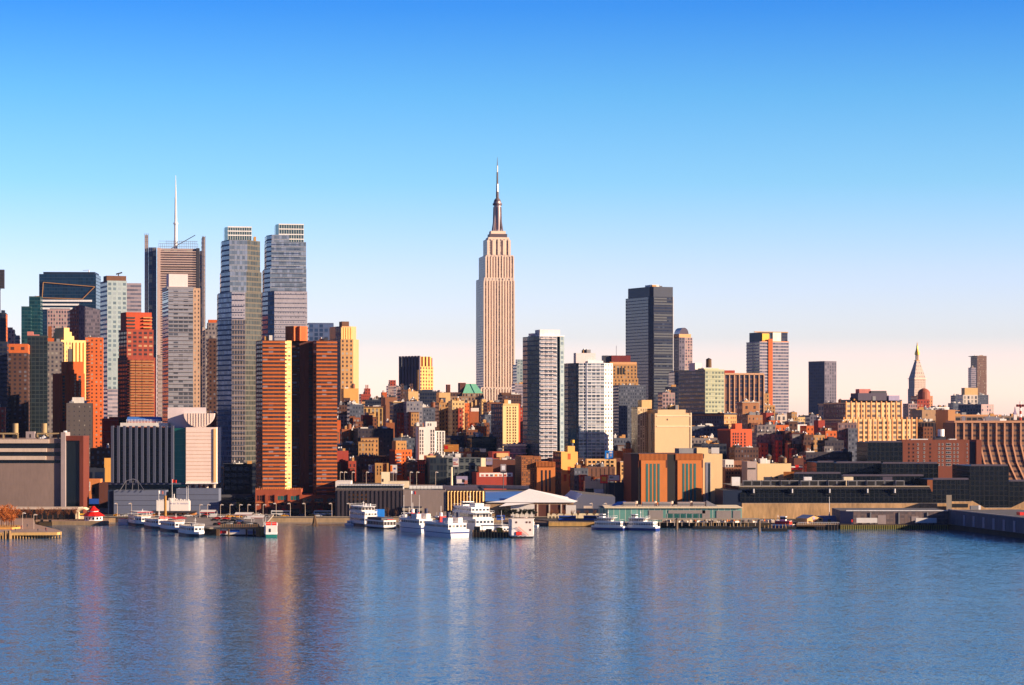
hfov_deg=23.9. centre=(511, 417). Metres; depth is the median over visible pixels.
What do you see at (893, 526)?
wharf piling
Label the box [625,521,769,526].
terminal deck
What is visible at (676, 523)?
slip pile
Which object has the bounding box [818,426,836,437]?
brick building
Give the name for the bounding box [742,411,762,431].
brick building
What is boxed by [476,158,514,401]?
art deco skyscraper
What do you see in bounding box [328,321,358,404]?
art deco skyscraper
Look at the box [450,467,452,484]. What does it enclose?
chimney
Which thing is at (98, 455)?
brick building
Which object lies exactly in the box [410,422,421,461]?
brick building
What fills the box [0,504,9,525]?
autumn tree
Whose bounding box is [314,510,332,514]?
coach bus
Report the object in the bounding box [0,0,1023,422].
sky
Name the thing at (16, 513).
autumn tree
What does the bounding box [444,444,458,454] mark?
billboard
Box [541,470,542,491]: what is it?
window
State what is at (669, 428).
storage building
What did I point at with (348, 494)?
lit window
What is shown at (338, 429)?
brick building
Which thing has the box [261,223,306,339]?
glass tower
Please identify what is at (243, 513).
market tent
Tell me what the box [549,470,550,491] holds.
window
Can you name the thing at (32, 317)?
glass tower
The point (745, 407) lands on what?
brick building
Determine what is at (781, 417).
office building
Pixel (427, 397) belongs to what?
office building
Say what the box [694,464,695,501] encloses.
window
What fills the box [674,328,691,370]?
office tower
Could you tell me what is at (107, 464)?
brick building
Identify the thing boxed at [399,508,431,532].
cruise ship
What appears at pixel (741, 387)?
office building
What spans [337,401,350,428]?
brick building
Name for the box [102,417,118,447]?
brick building
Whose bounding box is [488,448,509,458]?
brick building
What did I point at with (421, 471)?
red house
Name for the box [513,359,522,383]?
office tower
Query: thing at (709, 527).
pontoon
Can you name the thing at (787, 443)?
apartment building
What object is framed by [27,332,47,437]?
apartment tower
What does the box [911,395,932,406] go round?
brick building
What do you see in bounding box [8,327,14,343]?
office block
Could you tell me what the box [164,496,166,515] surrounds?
chimney stack
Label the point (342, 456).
brick building
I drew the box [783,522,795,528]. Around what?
pontoon
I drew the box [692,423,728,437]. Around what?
brick building
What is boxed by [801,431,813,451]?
apartment building
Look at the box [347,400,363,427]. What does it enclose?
brick building
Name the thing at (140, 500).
building
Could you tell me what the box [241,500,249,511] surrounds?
evergreen tree
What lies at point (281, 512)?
coach bus
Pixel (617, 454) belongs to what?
brick building
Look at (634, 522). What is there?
commuter ferry
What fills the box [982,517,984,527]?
door
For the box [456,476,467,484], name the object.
billboard
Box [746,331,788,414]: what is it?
apartment skyscraper
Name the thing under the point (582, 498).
warehouse
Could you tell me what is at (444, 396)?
brick building
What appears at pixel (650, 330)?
office skyscraper
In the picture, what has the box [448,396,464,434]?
apartment tower
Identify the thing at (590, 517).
blue container
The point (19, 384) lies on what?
apartment tower
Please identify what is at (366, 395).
brick building
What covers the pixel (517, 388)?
office building
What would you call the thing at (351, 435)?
brick building
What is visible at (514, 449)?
apartment building
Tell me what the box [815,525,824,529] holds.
dock block
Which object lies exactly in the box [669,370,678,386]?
office building
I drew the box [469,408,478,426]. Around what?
brick building
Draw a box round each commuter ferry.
[591,514,626,529]
[627,510,659,530]
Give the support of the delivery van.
on the parking pier at (237, 529)
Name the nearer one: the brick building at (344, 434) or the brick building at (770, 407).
the brick building at (344, 434)
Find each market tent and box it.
[200,510,217,514]
[234,512,253,517]
[251,515,265,521]
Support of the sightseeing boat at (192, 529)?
on the water
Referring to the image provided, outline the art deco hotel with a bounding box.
[52,328,85,399]
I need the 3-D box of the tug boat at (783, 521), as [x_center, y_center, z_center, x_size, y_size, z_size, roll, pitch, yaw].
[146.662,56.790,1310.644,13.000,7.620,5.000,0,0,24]
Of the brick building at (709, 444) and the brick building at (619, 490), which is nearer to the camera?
the brick building at (619, 490)
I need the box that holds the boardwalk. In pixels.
[796,523,838,525]
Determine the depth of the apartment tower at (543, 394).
1596.02 m
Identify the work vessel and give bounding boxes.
[508,518,534,537]
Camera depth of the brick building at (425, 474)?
1548.00 m
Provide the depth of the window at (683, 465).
1473.46 m
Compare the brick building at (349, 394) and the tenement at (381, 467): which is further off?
the brick building at (349, 394)
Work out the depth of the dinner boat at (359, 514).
1334.90 m
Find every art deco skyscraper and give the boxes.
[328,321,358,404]
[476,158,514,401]
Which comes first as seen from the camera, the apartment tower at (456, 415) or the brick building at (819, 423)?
the brick building at (819, 423)
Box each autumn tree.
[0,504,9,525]
[0,510,7,526]
[6,509,15,526]
[8,506,19,525]
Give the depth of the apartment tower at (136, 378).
1765.62 m
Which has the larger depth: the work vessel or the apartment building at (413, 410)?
the apartment building at (413, 410)
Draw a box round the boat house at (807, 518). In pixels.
[796,514,822,522]
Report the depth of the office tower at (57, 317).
2601.74 m
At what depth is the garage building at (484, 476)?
1502.11 m
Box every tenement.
[375,463,388,482]
[613,458,622,481]
[722,459,741,489]
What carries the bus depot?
on the ground
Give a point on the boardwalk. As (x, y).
(808, 524)
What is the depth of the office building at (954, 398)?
3603.89 m
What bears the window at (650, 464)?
in the power station at (693, 474)
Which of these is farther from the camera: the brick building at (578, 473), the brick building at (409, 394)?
the brick building at (409, 394)
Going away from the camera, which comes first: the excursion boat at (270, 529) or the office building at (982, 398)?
the excursion boat at (270, 529)
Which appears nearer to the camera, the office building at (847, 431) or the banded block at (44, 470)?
the banded block at (44, 470)
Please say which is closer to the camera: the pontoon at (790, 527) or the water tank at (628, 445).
the pontoon at (790, 527)
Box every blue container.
[497,515,504,519]
[559,515,575,519]
[584,515,598,519]
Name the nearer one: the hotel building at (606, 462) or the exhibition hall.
the exhibition hall
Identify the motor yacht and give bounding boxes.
[396,512,406,527]
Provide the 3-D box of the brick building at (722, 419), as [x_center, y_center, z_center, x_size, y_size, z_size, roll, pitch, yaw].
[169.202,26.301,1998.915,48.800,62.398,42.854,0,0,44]
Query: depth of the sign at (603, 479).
1492.00 m
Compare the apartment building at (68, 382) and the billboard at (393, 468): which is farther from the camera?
the apartment building at (68, 382)
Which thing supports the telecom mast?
on the office building at (1002, 439)
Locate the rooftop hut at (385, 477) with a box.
[381,472,389,483]
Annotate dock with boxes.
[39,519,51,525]
[472,525,508,536]
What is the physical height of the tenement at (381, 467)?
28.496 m
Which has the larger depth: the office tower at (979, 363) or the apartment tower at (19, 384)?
the office tower at (979, 363)
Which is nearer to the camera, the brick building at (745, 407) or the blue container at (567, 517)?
the blue container at (567, 517)
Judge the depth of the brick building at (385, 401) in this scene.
2020.59 m
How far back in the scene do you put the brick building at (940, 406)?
2704.15 m
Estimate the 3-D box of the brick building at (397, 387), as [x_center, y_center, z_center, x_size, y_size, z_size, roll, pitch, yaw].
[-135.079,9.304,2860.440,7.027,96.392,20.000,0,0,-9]
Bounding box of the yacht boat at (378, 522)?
[366,516,395,528]
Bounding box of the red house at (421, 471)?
[417,460,425,484]
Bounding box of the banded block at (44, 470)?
[0,423,88,513]
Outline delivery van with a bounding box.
[208,513,216,517]
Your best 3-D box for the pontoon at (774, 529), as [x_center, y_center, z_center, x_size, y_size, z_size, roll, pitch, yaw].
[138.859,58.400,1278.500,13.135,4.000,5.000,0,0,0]
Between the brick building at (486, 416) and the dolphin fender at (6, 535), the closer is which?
the dolphin fender at (6, 535)
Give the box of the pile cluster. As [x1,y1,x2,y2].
[312,515,317,526]
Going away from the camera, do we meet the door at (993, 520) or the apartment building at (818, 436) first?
the door at (993, 520)
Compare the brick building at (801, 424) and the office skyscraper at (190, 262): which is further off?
the office skyscraper at (190, 262)
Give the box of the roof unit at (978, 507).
[970,505,980,509]
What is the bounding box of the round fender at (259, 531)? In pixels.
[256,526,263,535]
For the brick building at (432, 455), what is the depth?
1560.75 m
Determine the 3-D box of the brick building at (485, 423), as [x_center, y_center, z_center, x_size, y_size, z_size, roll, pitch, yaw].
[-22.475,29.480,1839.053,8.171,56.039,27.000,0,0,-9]
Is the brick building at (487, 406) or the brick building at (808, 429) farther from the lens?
the brick building at (487, 406)
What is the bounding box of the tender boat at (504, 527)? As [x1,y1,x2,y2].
[494,517,508,530]
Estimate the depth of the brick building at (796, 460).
1581.04 m
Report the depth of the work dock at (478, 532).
1212.00 m
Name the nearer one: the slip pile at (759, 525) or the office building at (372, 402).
the slip pile at (759, 525)
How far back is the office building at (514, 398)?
2382.44 m
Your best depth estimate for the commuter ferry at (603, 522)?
1288.22 m
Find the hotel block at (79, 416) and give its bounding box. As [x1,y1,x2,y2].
[66,397,92,467]
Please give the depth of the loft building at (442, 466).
1532.49 m
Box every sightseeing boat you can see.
[128,509,151,525]
[144,511,168,528]
[160,516,185,531]
[178,522,204,536]
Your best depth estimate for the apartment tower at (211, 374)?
1780.59 m
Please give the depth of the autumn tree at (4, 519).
1238.81 m
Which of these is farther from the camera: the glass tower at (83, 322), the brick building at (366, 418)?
the glass tower at (83, 322)
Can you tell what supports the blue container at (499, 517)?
on the ground
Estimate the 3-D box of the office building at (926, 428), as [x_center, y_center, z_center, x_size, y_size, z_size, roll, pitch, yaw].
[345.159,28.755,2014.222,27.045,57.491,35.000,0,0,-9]
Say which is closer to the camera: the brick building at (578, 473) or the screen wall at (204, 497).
the screen wall at (204, 497)
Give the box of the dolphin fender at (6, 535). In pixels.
[4,530,10,538]
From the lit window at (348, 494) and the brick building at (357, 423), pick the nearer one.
the lit window at (348, 494)
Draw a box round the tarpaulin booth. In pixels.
[376,509,383,516]
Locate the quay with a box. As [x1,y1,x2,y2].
[36,519,108,524]
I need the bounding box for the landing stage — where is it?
[503,520,547,525]
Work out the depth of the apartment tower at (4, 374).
1802.77 m
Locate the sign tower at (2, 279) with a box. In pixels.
[0,270,4,312]
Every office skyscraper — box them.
[145,177,204,422]
[626,285,673,409]
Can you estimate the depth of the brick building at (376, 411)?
1961.63 m
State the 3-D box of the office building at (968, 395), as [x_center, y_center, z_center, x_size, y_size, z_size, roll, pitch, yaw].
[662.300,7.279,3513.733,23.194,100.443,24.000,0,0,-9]
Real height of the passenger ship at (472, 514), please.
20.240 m
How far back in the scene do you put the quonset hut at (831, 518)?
1318.79 m
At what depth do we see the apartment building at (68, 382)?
1804.92 m
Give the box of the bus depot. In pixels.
[335,480,484,515]
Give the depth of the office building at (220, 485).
1490.56 m
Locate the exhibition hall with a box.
[477,485,576,516]
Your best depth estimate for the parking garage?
1456.47 m
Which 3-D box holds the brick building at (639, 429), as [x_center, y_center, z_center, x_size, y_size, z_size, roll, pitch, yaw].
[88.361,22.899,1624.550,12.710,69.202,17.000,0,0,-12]
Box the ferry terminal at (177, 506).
[151,494,197,514]
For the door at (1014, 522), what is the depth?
1208.79 m
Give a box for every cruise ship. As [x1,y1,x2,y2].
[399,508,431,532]
[424,512,468,537]
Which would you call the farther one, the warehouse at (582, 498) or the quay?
the warehouse at (582, 498)
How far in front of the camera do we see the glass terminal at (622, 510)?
1334.00 m
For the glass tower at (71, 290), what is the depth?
2851.60 m
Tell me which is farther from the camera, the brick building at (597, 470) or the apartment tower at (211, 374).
the apartment tower at (211, 374)
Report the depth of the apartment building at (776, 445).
1690.29 m
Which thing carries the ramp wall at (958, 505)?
on the ground
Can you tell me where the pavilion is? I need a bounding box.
[82,506,104,520]
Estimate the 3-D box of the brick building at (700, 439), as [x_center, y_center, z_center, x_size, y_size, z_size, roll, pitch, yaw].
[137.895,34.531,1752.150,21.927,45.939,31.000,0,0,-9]
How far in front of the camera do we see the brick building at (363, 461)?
1600.78 m
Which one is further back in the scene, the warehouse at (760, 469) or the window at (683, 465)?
the warehouse at (760, 469)
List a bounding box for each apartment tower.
[0,341,8,437]
[9,344,29,437]
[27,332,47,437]
[48,326,62,437]
[85,336,102,447]
[118,312,154,425]
[162,274,199,487]
[203,320,216,412]
[207,337,215,412]
[256,326,336,494]
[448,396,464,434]
[491,400,519,450]
[523,330,563,460]
[564,349,612,463]
[613,383,645,441]
[678,358,724,412]
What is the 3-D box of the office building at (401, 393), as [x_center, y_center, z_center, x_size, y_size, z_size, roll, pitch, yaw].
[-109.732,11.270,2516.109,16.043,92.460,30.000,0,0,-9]
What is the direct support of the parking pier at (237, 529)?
in the water
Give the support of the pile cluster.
in the water
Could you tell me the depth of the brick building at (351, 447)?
1641.92 m
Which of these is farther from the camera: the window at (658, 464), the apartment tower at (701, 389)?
the apartment tower at (701, 389)
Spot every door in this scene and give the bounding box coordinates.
[878,515,885,523]
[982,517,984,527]
[992,518,994,529]
[1013,521,1015,531]
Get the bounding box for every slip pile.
[675,518,677,528]
[758,519,760,531]
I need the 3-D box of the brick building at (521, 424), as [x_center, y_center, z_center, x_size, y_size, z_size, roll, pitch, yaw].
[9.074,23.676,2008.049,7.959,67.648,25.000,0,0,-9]
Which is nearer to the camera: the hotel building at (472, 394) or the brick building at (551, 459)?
the brick building at (551, 459)
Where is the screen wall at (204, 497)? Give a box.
[176,488,220,513]
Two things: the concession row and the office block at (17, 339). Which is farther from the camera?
the office block at (17, 339)
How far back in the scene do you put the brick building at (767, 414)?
2002.21 m
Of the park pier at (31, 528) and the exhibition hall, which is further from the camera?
the exhibition hall
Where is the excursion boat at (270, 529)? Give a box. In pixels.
[264,522,277,536]
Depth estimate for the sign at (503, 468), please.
1470.00 m
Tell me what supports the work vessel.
on the water
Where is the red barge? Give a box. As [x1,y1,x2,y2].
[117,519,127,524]
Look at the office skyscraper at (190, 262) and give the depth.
2289.85 m
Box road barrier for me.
[103,516,546,516]
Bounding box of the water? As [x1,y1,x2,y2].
[0,522,1023,684]
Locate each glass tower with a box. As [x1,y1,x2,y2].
[21,296,42,343]
[39,270,100,335]
[68,305,99,339]
[216,226,261,465]
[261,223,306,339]
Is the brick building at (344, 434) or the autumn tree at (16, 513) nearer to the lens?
the autumn tree at (16, 513)
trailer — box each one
[856,518,876,524]
[915,518,936,524]
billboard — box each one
[368,465,374,482]
[390,465,396,480]
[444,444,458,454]
[453,457,458,474]
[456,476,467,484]
[486,458,492,466]
[605,450,612,458]
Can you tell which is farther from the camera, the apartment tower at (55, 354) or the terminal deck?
the apartment tower at (55, 354)
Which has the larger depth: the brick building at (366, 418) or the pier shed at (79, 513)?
the brick building at (366, 418)
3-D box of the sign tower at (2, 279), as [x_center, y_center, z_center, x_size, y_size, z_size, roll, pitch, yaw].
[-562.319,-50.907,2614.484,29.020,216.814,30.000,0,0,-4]
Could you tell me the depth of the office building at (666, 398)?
2301.43 m
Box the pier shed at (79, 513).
[0,507,87,518]
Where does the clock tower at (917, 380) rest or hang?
on the ground
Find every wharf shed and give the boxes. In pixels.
[832,508,947,523]
[948,509,1023,533]
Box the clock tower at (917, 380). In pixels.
[908,344,926,401]
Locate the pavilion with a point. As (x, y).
(92, 514)
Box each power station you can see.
[515,456,554,493]
[623,447,721,503]
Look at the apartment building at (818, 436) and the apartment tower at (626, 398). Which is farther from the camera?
the apartment tower at (626, 398)
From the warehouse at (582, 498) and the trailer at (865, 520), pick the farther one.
the warehouse at (582, 498)
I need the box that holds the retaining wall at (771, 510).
[742,503,1023,518]
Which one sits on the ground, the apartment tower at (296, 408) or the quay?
the apartment tower at (296, 408)
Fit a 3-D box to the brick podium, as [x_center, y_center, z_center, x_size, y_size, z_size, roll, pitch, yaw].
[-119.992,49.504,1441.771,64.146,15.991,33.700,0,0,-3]
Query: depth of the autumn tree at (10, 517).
1239.91 m
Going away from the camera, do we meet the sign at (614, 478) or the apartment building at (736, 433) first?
the sign at (614, 478)
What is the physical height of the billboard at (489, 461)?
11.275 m
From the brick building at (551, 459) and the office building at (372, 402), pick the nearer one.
the brick building at (551, 459)
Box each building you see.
[0,407,5,437]
[53,362,84,437]
[89,479,110,507]
[90,443,110,467]
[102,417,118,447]
[104,458,110,481]
[108,479,167,514]
[202,411,215,487]
[216,466,223,493]
[222,460,255,493]
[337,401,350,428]
[337,416,340,442]
[337,441,357,460]
[337,447,347,479]
[340,426,349,444]
[341,387,358,404]
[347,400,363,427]
[347,456,355,482]
[350,426,353,440]
[353,420,363,427]
[353,426,392,455]
[355,453,389,482]
[359,385,370,403]
[361,412,372,426]
[362,396,380,405]
[364,405,383,427]
[381,390,386,396]
[381,395,396,422]
[383,419,394,437]
[386,380,395,396]
[389,399,403,437]
[390,433,411,480]
[393,435,414,458]
[394,385,400,396]
[397,384,415,401]
[403,397,422,436]
[404,456,417,484]
[405,388,417,400]
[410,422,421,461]
[416,422,444,461]
[417,389,436,406]
[423,404,434,426]
[424,451,437,459]
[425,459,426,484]
[426,452,480,484]
[435,399,447,454]
[436,392,449,402]
[445,383,483,421]
[446,432,463,454]
[454,447,471,456]
[463,425,477,448]
[465,400,468,429]
[467,432,496,451]
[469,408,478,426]
[472,449,487,466]
[472,467,512,489]
[474,422,486,435]
[475,419,488,435]
[480,398,485,421]
[481,411,490,433]
[483,400,500,413]
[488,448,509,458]
[488,456,514,489]
[498,393,520,405]
[502,442,526,458]
[512,382,522,405]
[520,405,522,443]
[548,458,583,463]
[553,440,577,495]
[570,463,587,491]
[582,462,614,481]
[584,476,604,493]
[585,459,615,481]
[605,478,623,502]
[613,434,628,450]
[613,448,631,460]
[631,400,651,452]
[647,404,691,452]
[658,389,674,409]
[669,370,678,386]
[692,412,736,428]
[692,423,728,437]
[692,433,716,446]
[693,439,726,458]
[717,423,751,458]
[724,370,764,414]
[729,444,758,461]
[736,398,758,422]
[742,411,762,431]
[752,425,774,457]
[758,421,775,432]
[760,409,773,419]
[763,416,779,423]
[765,391,768,404]
[765,403,774,419]
[770,430,782,461]
[775,413,786,422]
[775,421,788,430]
[780,427,791,462]
[782,418,798,430]
[787,410,796,420]
[789,430,803,457]
[789,454,803,471]
[797,414,804,423]
[798,422,806,430]
[799,448,851,471]
[800,423,813,434]
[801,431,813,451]
[805,412,818,425]
[814,416,824,434]
[814,432,824,451]
[817,437,843,451]
[818,401,837,418]
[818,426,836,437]
[821,389,916,441]
[826,419,857,460]
[896,429,981,477]
[903,401,916,418]
[910,406,929,418]
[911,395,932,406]
[913,388,929,408]
[917,417,935,438]
[930,404,948,409]
[936,408,959,435]
[943,415,1023,479]
[948,402,963,413]
[951,394,958,402]
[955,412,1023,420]
[957,388,977,403]
[958,402,993,414]
[968,366,975,387]
[978,393,987,403]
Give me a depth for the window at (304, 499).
1427.43 m
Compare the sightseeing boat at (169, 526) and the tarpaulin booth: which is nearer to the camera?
the sightseeing boat at (169, 526)
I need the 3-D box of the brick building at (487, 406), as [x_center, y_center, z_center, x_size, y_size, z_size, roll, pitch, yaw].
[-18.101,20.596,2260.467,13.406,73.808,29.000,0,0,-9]
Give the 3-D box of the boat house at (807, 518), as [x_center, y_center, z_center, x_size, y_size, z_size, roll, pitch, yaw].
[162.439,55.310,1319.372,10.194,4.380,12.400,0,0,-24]
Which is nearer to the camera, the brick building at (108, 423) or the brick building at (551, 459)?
the brick building at (551, 459)
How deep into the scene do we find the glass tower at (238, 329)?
1584.45 m
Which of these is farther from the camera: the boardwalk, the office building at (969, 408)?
the office building at (969, 408)
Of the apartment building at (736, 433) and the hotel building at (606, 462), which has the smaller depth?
the hotel building at (606, 462)
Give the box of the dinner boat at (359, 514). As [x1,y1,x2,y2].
[349,501,377,526]
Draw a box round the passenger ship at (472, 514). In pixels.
[452,501,493,530]
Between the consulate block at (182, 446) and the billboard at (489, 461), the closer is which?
the consulate block at (182, 446)
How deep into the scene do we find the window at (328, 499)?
1428.13 m
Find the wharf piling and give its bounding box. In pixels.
[840,525,947,528]
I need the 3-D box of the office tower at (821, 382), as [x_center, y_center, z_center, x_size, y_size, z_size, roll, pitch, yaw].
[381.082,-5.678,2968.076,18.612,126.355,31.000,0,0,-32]
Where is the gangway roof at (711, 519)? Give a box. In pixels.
[628,518,759,525]
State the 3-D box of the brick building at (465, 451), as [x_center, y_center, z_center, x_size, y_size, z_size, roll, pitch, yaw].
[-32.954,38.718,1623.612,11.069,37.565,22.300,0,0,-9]
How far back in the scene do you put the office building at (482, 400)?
2481.86 m
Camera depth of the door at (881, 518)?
1305.41 m
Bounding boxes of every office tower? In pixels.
[0,310,7,341]
[47,308,70,336]
[100,272,126,417]
[127,283,140,311]
[307,323,333,340]
[399,356,432,390]
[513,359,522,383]
[665,385,678,404]
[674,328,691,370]
[808,361,835,414]
[968,355,986,394]
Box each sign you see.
[500,464,505,489]
[600,475,607,493]
[608,475,620,495]
[711,448,718,454]
[791,465,802,472]
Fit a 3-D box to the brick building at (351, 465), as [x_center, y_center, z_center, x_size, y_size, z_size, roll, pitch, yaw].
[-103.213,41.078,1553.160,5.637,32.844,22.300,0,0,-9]
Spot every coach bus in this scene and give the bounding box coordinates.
[271,510,289,514]
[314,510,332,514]
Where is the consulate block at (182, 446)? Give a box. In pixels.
[108,407,220,497]
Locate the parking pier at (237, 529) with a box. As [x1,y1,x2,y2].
[155,514,273,535]
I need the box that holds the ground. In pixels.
[34,484,1023,538]
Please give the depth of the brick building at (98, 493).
1539.43 m
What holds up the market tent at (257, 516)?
on the parking pier at (237, 529)
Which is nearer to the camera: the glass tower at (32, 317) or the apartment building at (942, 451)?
the apartment building at (942, 451)
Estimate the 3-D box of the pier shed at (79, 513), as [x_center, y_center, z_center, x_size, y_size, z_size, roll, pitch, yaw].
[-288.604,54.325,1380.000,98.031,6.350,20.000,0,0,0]
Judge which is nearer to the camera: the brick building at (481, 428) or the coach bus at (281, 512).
the coach bus at (281, 512)
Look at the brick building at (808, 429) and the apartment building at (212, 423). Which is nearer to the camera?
the apartment building at (212, 423)
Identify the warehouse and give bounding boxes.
[89,468,104,481]
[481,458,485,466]
[565,490,614,507]
[742,457,790,479]
[912,407,938,420]
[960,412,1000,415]
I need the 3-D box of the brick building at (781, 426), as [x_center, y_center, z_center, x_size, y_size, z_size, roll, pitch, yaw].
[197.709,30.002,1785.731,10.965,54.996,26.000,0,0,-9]
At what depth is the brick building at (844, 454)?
1602.42 m
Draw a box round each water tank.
[625,441,630,448]
[766,454,771,462]
[778,455,782,462]
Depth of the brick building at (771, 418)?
1882.14 m
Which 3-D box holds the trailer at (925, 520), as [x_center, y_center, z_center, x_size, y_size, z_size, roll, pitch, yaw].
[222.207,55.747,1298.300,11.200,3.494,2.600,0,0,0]
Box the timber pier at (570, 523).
[549,521,593,525]
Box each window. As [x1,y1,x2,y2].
[278,496,286,499]
[291,496,298,499]
[303,498,310,501]
[314,498,323,501]
[327,498,334,501]
[348,494,366,502]
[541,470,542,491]
[545,470,546,491]
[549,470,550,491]
[617,368,624,373]
[646,464,647,501]
[650,464,651,501]
[654,464,655,500]
[658,464,659,501]
[682,464,684,501]
[686,464,687,501]
[690,464,691,500]
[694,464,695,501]
[705,462,710,501]
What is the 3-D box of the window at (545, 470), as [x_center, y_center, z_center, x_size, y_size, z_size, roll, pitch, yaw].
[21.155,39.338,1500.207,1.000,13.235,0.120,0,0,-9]
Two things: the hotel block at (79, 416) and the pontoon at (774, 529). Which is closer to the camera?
the pontoon at (774, 529)
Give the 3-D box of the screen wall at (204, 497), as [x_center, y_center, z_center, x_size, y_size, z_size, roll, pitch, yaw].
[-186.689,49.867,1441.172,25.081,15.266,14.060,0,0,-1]
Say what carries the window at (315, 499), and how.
in the brick podium
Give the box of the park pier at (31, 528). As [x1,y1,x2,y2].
[0,518,61,538]
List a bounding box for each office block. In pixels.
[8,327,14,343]
[15,334,19,343]
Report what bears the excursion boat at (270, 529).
on the water
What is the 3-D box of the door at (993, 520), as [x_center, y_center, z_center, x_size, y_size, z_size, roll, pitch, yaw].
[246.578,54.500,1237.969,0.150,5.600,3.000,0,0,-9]
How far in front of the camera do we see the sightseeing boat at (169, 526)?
1267.91 m
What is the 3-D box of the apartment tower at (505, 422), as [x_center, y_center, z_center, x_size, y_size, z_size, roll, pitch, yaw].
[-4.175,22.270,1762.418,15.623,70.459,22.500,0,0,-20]
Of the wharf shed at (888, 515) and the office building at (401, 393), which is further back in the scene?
the office building at (401, 393)
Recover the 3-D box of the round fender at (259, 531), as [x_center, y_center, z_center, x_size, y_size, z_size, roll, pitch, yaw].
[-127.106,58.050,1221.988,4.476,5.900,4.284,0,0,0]
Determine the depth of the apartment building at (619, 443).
1720.78 m
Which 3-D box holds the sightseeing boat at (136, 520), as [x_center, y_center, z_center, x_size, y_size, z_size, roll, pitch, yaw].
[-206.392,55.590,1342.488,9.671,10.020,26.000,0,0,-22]
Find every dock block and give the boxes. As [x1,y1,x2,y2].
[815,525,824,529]
[825,524,838,529]
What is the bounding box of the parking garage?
[221,494,254,512]
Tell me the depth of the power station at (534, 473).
1500.57 m
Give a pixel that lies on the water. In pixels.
(293, 603)
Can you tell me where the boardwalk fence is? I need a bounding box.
[798,522,838,524]
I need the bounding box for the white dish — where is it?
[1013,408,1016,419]
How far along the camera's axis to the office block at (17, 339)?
2650.78 m
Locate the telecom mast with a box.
[1016,401,1023,419]
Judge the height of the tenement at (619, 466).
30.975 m
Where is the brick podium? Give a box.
[255,488,334,514]
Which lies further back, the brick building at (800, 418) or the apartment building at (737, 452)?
the brick building at (800, 418)
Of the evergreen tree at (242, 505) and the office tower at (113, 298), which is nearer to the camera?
the evergreen tree at (242, 505)
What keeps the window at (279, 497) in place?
in the brick podium
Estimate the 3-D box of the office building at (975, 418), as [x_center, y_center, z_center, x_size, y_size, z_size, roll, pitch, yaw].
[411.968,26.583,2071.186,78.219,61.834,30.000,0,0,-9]
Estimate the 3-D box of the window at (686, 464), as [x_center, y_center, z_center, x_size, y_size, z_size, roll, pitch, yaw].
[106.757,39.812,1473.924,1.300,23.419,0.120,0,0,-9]
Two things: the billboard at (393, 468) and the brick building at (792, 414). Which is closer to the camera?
the billboard at (393, 468)
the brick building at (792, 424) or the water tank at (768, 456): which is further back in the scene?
the brick building at (792, 424)
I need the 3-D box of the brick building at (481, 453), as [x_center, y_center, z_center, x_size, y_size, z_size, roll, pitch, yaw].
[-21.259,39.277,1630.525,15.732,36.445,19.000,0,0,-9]
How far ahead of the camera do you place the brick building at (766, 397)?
2550.86 m
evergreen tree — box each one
[238,499,245,511]
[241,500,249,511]
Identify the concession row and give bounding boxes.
[547,505,597,517]
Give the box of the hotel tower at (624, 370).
[602,346,637,384]
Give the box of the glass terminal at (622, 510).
[598,500,742,521]
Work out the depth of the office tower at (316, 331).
2501.82 m
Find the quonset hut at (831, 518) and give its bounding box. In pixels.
[818,515,836,521]
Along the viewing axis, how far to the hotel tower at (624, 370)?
2557.70 m
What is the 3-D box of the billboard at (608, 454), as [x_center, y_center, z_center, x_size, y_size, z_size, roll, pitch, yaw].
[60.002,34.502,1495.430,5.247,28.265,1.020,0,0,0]
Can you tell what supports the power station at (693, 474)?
on the ground
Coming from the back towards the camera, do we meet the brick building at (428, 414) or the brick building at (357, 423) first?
the brick building at (428, 414)
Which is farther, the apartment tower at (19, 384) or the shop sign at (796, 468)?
the apartment tower at (19, 384)
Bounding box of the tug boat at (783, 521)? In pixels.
[772,516,794,527]
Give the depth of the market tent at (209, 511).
1366.79 m
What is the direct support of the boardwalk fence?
on the boardwalk
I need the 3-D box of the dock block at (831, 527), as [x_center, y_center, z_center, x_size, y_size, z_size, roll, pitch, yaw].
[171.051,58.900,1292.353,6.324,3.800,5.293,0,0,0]
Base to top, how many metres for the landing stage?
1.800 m
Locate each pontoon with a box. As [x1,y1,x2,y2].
[693,522,727,528]
[727,523,752,529]
[762,524,787,530]
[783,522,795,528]
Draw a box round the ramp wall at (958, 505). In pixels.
[946,495,1023,509]
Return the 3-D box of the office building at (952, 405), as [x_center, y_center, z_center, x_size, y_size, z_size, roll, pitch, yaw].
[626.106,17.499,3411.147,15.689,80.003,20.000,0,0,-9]
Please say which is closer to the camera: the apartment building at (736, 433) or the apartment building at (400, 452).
the apartment building at (400, 452)
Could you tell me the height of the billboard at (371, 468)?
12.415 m
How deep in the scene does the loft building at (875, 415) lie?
1962.32 m
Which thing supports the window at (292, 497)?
in the brick podium
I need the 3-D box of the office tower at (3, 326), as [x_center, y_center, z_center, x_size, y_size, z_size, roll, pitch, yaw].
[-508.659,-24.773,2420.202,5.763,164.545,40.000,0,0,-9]

